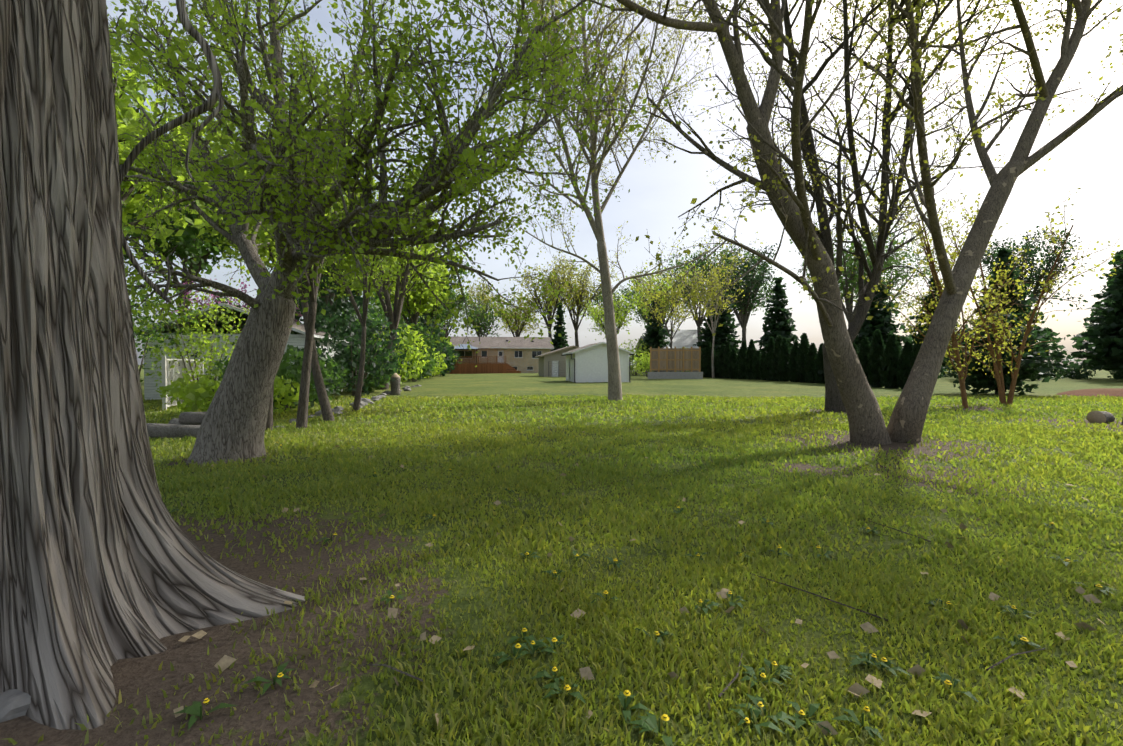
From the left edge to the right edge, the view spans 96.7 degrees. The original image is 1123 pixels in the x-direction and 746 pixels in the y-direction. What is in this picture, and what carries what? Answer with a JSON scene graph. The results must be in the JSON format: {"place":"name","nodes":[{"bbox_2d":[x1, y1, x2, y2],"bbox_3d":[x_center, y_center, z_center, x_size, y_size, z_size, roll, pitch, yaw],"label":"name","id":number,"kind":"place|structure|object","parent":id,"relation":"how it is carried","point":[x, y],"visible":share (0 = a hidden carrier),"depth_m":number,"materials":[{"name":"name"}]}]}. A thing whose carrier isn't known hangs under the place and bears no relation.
{"place":"outdoors","nodes":[
{"label":"outdoors","id":0,"kind":"place"},
{"bbox_2d":[0,365,1122,745],"bbox_3d":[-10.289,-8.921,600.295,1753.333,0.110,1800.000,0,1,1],"label":"lawn","id":1,"kind":"structure","parent":0,"point":[186,659],"depth_m":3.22,"materials":[{"name":"green plant"}]},
{"bbox_2d":[0,689,30,721],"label":"rock","id":2,"kind":"object","parent":1,"relation":"on","point":[14,703],"visible":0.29,"depth_m":2.20,"materials":[{"name":"grey stone"}]},
{"bbox_2d":[113,52,223,263],"bbox_3d":[-23.979,-6.916,24.408,12.104,16.525,15.085,0,1,-18],"label":"tall tree","id":3,"kind":"object","parent":1,"relation":"on","point":[189,232],"visible":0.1,"depth_m":27.68,"materials":[{"name":"green plant"}]},
{"bbox_2d":[0,0,346,729],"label":"tree trunk","id":4,"kind":"object","parent":1,"relation":"on","point":[106,562],"visible":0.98,"depth_m":2.66,"materials":[{"name":"grey plant"}]},
{"bbox_2d":[146,423,200,438],"bbox_3d":[-7.712,1.227,10.367,2.476,0.358,0.352,0,1,9],"label":"log","id":5,"kind":"object","parent":1,"relation":"on","point":[160,430],"visible":0.27,"depth_m":10.28,"materials":[{"name":"grey wood"}]},
{"bbox_2d":[168,418,179,423],"bbox_3d":[-7.691,1.205,11.136,2.072,0.371,0.362,0,1,6],"label":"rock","id":6,"kind":"object","parent":1,"relation":"on","point":[174,421],"visible":0.1,"depth_m":11.10,"materials":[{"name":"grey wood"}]},
{"bbox_2d":[110,18,246,264],"bbox_3d":[-16.025,-5.048,16.048,9.485,13.088,8.759,0,1,-17],"label":"tall tree","id":7,"kind":"object","parent":1,"relation":"on","point":[130,201],"visible":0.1,"depth_m":17.66,"materials":[{"name":"green plant"}]},
{"bbox_2d":[122,119,235,314],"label":"tall tree","id":8,"kind":"object","parent":1,"relation":"on","point":[202,255],"visible":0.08,"depth_m":37.29,"materials":[{"name":"green plant"}]},
{"bbox_2d":[162,356,203,409],"bbox_3d":[-14.051,0.357,18.623,0.100,1.950,3.788,0,1,-20],"label":"lattice fence","id":9,"kind":"object","parent":1,"relation":"on","point":[165,376],"visible":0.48,"depth_m":17.54,"materials":[{"name":"white wood"}]},
{"bbox_2d":[178,412,205,424],"bbox_3d":[-7.318,0.984,10.781,1.834,0.293,0.281,0,1,6],"label":"log","id":10,"kind":"object","parent":1,"relation":"on","point":[190,418],"visible":0.27,"depth_m":10.74,"materials":[{"name":"grey wood"}]},
{"bbox_2d":[157,276,301,333],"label":"redbud tree","id":11,"kind":"object","parent":1,"relation":"on","point":[219,302],"visible":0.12,"depth_m":25.55,"materials":[{"name":"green plant"}]},
{"bbox_2d":[143,115,325,430],"bbox_3d":[-6.950,-1.914,11.139,3.088,6.962,3.140,0,1,-20],"label":"tree","id":12,"kind":"object","parent":1,"relation":"on","point":[269,424],"visible":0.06,"depth_m":11.02,"materials":[{"name":"green plant"}]},
{"bbox_2d":[134,303,348,399],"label":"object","id":13,"kind":"structure","parent":1,"relation":"on","point":[151,387],"depth_m":21.80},
{"bbox_2d":[201,44,354,421],"bbox_3d":[-7.305,-3.137,13.377,3.726,9.400,5.086,0,1,-22],"label":"tree","id":14,"kind":"object","parent":1,"relation":"on","point":[326,409],"visible":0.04,"depth_m":13.17,"materials":[{"name":"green plant"}]},
{"bbox_2d":[181,112,377,333],"bbox_3d":[-19.306,-7.954,33.141,11.803,18.269,15.118,0,1,1],"label":"tall tree","id":15,"kind":"object","parent":1,"relation":"on","point":[262,250],"visible":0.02,"depth_m":31.20,"materials":[{"name":"green plant"}]},
{"bbox_2d":[193,52,379,428],"bbox_3d":[-6.339,-2.978,11.800,4.255,9.078,4.644,0,1,1],"label":"tree","id":16,"kind":"object","parent":1,"relation":"on","point":[302,414],"visible":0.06,"depth_m":11.74,"materials":[{"name":"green plant"}]},
{"bbox_2d":[127,269,454,410],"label":"shrubs","id":17,"kind":"object","parent":1,"relation":"on","point":[287,370],"visible":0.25,"depth_m":18.08,"materials":[{"name":"green plant"}]},
{"bbox_2d":[266,265,322,318],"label":"tree","id":18,"kind":"object","parent":1,"relation":"on","point":[300,298],"visible":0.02,"depth_m":93.90,"materials":[{"name":"green plant"}]},
{"bbox_2d":[140,283,456,413],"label":"shrubs","id":19,"kind":"object","parent":1,"relation":"on","point":[193,395],"visible":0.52,"depth_m":18.16,"materials":[{"name":"green plant"}]},
{"bbox_2d":[168,275,461,405],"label":"dark shrubs","id":20,"kind":"object","parent":1,"relation":"on","point":[340,325],"visible":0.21,"depth_m":24.76,"materials":[{"name":"green plant"}]},
{"bbox_2d":[273,385,420,427],"bbox_3d":[-8.203,1.070,22.074,1.049,0.217,24.519,0,1,-9],"label":"stone edging","id":21,"kind":"object","parent":1,"relation":"on","point":[363,403],"visible":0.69,"depth_m":18.86,"materials":[{"name":"grey stone"}]},
{"bbox_2d":[302,257,397,316],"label":"tall tree","id":22,"kind":"object","parent":1,"relation":"on","point":[341,296],"depth_m":61.62,"materials":[{"name":"green plant"}]},
{"bbox_2d":[318,194,383,322],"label":"tall tree","id":23,"kind":"object","parent":1,"relation":"on","point":[326,300],"visible":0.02,"depth_m":46.93,"materials":[{"name":"green plant"}]},
{"bbox_2d":[322,164,413,410],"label":"tree","id":24,"kind":"object","parent":1,"relation":"on","point":[357,400],"visible":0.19,"depth_m":16.64,"materials":[{"name":"green plant"}]},
{"bbox_2d":[313,128,471,389],"bbox_3d":[-10.212,-6.509,31.890,11.642,15.570,11.093,0,1,1],"label":"tree","id":25,"kind":"object","parent":1,"relation":"on","point":[394,314],"visible":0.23,"depth_m":30.87,"materials":[{"name":"green plant"}]},
{"bbox_2d":[106,0,683,464],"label":"leaning tree","id":26,"kind":"object","parent":1,"relation":"on","point":[304,158],"visible":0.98,"depth_m":6.96,"materials":[{"name":"green plant"}]},
{"bbox_2d":[390,373,400,394],"bbox_3d":[-8.652,0.587,26.001,0.550,1.250,0.553,-1,1,-44],"label":"stone post","id":27,"kind":"object","parent":1,"relation":"on","point":[395,384],"visible":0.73,"depth_m":25.79,"materials":[{"name":"beige stone"}]},
{"bbox_2d":[348,244,458,330],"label":"tall tree","id":28,"kind":"object","parent":1,"relation":"on","point":[415,309],"visible":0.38,"depth_m":54.17,"materials":[{"name":"green plant"}]},
{"bbox_2d":[402,246,472,330],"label":"tall tree","id":29,"kind":"object","parent":1,"relation":"on","point":[450,289],"visible":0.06,"depth_m":74.44,"materials":[{"name":"green plant"}]},
{"bbox_2d":[419,290,475,337],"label":"tree","id":30,"kind":"object","parent":1,"relation":"on","point":[446,325],"visible":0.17,"depth_m":116.51,"materials":[{"name":"green plant"}]},
{"bbox_2d":[454,277,498,336],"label":"tree","id":31,"kind":"object","parent":1,"relation":"on","point":[482,294],"visible":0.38,"depth_m":126.94,"materials":[{"name":"green plant"}]},
{"bbox_2d":[460,296,507,336],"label":"tree","id":32,"kind":"object","parent":1,"relation":"on","point":[484,327],"visible":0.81,"depth_m":111.12,"materials":[{"name":"green plant"}]},
{"bbox_2d":[450,344,520,373],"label":"deck gazebo","id":33,"kind":"object","parent":1,"relation":"on","point":[466,367],"visible":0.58,"depth_m":83.97,"materials":[{"name":"brown wood"}]},
{"bbox_2d":[447,336,553,372],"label":"bungalow","id":34,"kind":"object","parent":1,"relation":"on","point":[519,353],"visible":0.65,"depth_m":89.82,"materials":[{"name":"yellow brick"}]},
{"bbox_2d":[487,289,542,336],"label":"tree","id":35,"kind":"object","parent":1,"relation":"on","point":[519,330],"visible":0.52,"depth_m":117.39,"materials":[{"name":"green plant"}]},
{"bbox_2d":[509,256,581,351],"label":"tree","id":36,"kind":"object","parent":1,"relation":"on","point":[555,302],"visible":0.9,"depth_m":109.85,"materials":[{"name":"green plant"}]},
{"bbox_2d":[535,345,579,376],"bbox_3d":[1.184,-1.489,64.779,8.300,4.030,9.480,0,1,-9],"label":"cream shed","id":37,"kind":"object","parent":1,"relation":"on","point":[552,363],"visible":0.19,"depth_m":62.80,"materials":[{"name":"white paint"}]},
{"bbox_2d":[551,303,568,350],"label":"conifer","id":38,"kind":"object","parent":1,"relation":"on","point":[558,342],"visible":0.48,"depth_m":103.28,"materials":[{"name":"green plant"}]},
{"bbox_2d":[547,255,625,346],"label":"tree","id":39,"kind":"object","parent":1,"relation":"on","point":[583,293],"visible":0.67,"depth_m":117.68,"materials":[{"name":"green plant"}]},
{"bbox_2d":[561,342,633,382],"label":"white shed","id":40,"kind":"structure","parent":1,"relation":"on","point":[587,363],"depth_m":42.67,"materials":[{"name":"paint"}]},
{"bbox_2d":[450,0,762,400],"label":"slim tree","id":41,"kind":"object","parent":1,"relation":"on","point":[614,372],"visible":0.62,"depth_m":20.73,"materials":[{"name":"green plant"}]},
{"bbox_2d":[578,292,640,339],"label":"tree","id":42,"kind":"object","parent":1,"relation":"on","point":[595,315],"visible":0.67,"depth_m":96.98,"materials":[{"name":"green plant"}]},
{"bbox_2d":[588,280,639,329],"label":"tree","id":43,"kind":"object","parent":1,"relation":"on","point":[599,298],"visible":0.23,"depth_m":121.88,"materials":[{"name":"green plant"}]},
{"bbox_2d":[635,336,643,361],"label":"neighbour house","id":44,"kind":"structure","parent":1,"relation":"on","point":[641,338],"depth_m":131.45,"materials":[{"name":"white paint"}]},
{"bbox_2d":[160,406,1119,734],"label":"fallen leaves","id":45,"kind":"object","parent":1,"relation":"on","point":[856,688],"visible":0.79,"depth_m":2.69,"materials":[{"name":"plant"}]},
{"bbox_2d":[168,395,1117,745],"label":"dandelions","id":46,"kind":"object","parent":1,"relation":"on","point":[646,723],"visible":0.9,"depth_m":2.37,"materials":[{"name":"yellow"}]},
{"bbox_2d":[617,274,675,328],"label":"tree","id":47,"kind":"object","parent":1,"relation":"on","point":[639,312],"visible":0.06,"depth_m":107.93,"materials":[{"name":"green plant"}]},
{"bbox_2d":[635,300,672,371],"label":"conifer","id":48,"kind":"object","parent":1,"relation":"on","point":[654,336],"visible":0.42,"depth_m":71.02,"materials":[{"name":"green plant"}]},
{"bbox_2d":[619,338,689,376],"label":"shrubs","id":49,"kind":"object","parent":1,"relation":"on","point":[645,364],"visible":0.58,"depth_m":68.06,"materials":[{"name":"green plant"}]},
{"bbox_2d":[626,259,700,371],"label":"tree","id":50,"kind":"object","parent":1,"relation":"on","point":[665,283],"visible":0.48,"depth_m":82.72,"materials":[{"name":"green plant"}]},
{"bbox_2d":[631,272,710,371],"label":"tree","id":51,"kind":"object","parent":1,"relation":"on","point":[673,314],"visible":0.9,"depth_m":58.71,"materials":[{"name":"green plant"}]},
{"bbox_2d":[642,329,703,371],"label":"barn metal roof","id":52,"kind":"structure","parent":1,"relation":"on","point":[685,338],"depth_m":94.72,"materials":[{"name":"beige"}]},
{"bbox_2d":[648,347,702,378],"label":"fence boards","id":53,"kind":"object","parent":1,"relation":"on","point":[674,359],"visible":0.98,"depth_m":52.84,"materials":[{"name":"wood"}]},
{"bbox_2d":[363,520,1044,696],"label":"litter twigs","id":54,"kind":"object","parent":1,"relation":"on","point":[729,684],"visible":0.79,"depth_m":2.58,"materials":[{"name":"brown wood"}]},
{"bbox_2d":[661,251,749,377],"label":"tree by hedge","id":55,"kind":"object","parent":1,"relation":"on","point":[716,281],"visible":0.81,"depth_m":56.23,"materials":[{"name":"green plant"}]},
{"bbox_2d":[655,241,767,341],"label":"tree","id":56,"kind":"object","parent":1,"relation":"on","point":[699,321],"visible":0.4,"depth_m":92.38,"materials":[{"name":"green plant"}]},
{"bbox_2d":[693,268,741,354],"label":"conifer","id":57,"kind":"object","parent":1,"relation":"on","point":[723,335],"visible":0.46,"depth_m":68.47,"materials":[{"name":"green plant"}]},
{"bbox_2d":[687,243,781,344],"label":"tree","id":58,"kind":"object","parent":1,"relation":"on","point":[746,301],"visible":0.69,"depth_m":84.88,"materials":[{"name":"green plant"}]},
{"bbox_2d":[698,246,785,344],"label":"tree","id":59,"kind":"object","parent":1,"relation":"on","point":[765,292],"visible":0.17,"depth_m":101.06,"materials":[{"name":"green plant"}]},
{"bbox_2d":[754,277,801,353],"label":"conifer","id":60,"kind":"object","parent":1,"relation":"on","point":[783,327],"visible":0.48,"depth_m":64.62,"materials":[{"name":"green plant"}]},
{"bbox_2d":[701,329,925,388],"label":"hedge cedars","id":61,"kind":"object","parent":1,"relation":"on","point":[889,364],"visible":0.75,"depth_m":42.12,"materials":[{"name":"green plant"}]},
{"bbox_2d":[549,0,1122,444],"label":"tree","id":62,"kind":"object","parent":1,"relation":"on","point":[867,426],"visible":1,"depth_m":9.30,"materials":[{"name":"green plant"}]},
{"bbox_2d":[789,223,920,327],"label":"tree","id":63,"kind":"object","parent":1,"relation":"on","point":[847,278],"visible":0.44,"depth_m":77.25,"materials":[{"name":"green plant"}]},
{"bbox_2d":[670,0,1092,411],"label":"dark tree clump","id":64,"kind":"object","parent":1,"relation":"on","point":[878,257],"visible":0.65,"depth_m":16.25,"materials":[{"name":"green plant"}]},
{"bbox_2d":[852,269,913,350],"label":"conifer","id":65,"kind":"object","parent":1,"relation":"on","point":[882,320],"visible":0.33,"depth_m":57.91,"materials":[{"name":"green plant"}]},
{"bbox_2d":[835,237,939,312],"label":"tree","id":66,"kind":"object","parent":1,"relation":"on","point":[897,274],"visible":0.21,"depth_m":94.57,"materials":[{"name":"green plant"}]},
{"bbox_2d":[901,277,961,370],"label":"conifer","id":67,"kind":"object","parent":1,"relation":"on","point":[926,326],"visible":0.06,"depth_m":64.72,"materials":[{"name":"green plant"}]},
{"bbox_2d":[868,171,1052,407],"bbox_3d":[13.989,-2.985,18.006,5.416,8.777,5.061,1,1,36],"label":"tree","id":68,"kind":"object","parent":1,"relation":"on","point":[960,370],"visible":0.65,"depth_m":17.69,"materials":[{"name":"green plant"}]},
{"bbox_2d":[950,248,1066,376],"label":"conifer","id":69,"kind":"object","parent":1,"relation":"on","point":[1003,254],"visible":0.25,"depth_m":49.82,"materials":[{"name":"green plant"}]},
{"bbox_2d":[941,312,1091,394],"bbox_3d":[21.926,-0.902,25.292,6.328,4.435,6.151,1,1,35],"label":"bush","id":70,"kind":"object","parent":1,"relation":"on","point":[1030,365],"visible":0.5,"depth_m":24.38,"materials":[{"name":"green plant"}]},
{"bbox_2d":[913,188,1121,404],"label":"tree","id":71,"kind":"object","parent":1,"relation":"on","point":[998,370],"visible":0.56,"depth_m":19.06,"materials":[{"name":"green plant"}]},
{"bbox_2d":[938,363,1122,379],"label":"shrubs","id":72,"kind":"object","parent":1,"relation":"on","point":[1071,372],"depth_m":51.63,"materials":[{"name":"green plant"}]},
{"bbox_2d":[977,222,1087,324],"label":"tree","id":73,"kind":"object","parent":1,"relation":"on","point":[1049,259],"visible":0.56,"depth_m":79.50,"materials":[{"name":"green plant"}]},
{"bbox_2d":[1056,388,1122,396],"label":"dirt patch","id":74,"kind":"object","parent":1,"relation":"on","point":[1102,391],"visible":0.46,"depth_m":24.05,"materials":[{"name":"beige soil"}]},
{"bbox_2d":[1065,250,1122,370],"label":"conifer","id":75,"kind":"object","parent":1,"relation":"on","point":[1076,354],"visible":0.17,"depth_m":55.47,"materials":[{"name":"green plant"}]},
{"bbox_2d":[1072,254,1122,371],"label":"conifer","id":76,"kind":"object","parent":1,"relation":"on","point":[1106,349],"visible":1,"depth_m":46.39,"materials":[{"name":"green plant"}]},
{"bbox_2d":[1086,411,1114,423],"bbox_3d":[14.081,1.162,12.990,0.661,0.375,0.382,0,1,-23],"label":"rock","id":77,"kind":"object","parent":1,"relation":"on","point":[1099,417],"visible":0.83,"depth_m":12.86,"materials":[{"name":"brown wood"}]},
{"bbox_2d":[106,0,1122,364],"label":"sky","id":78,"kind":"structure","parent":0,"point":[1090,160],"materials":[{"name":"white"}]}
]}

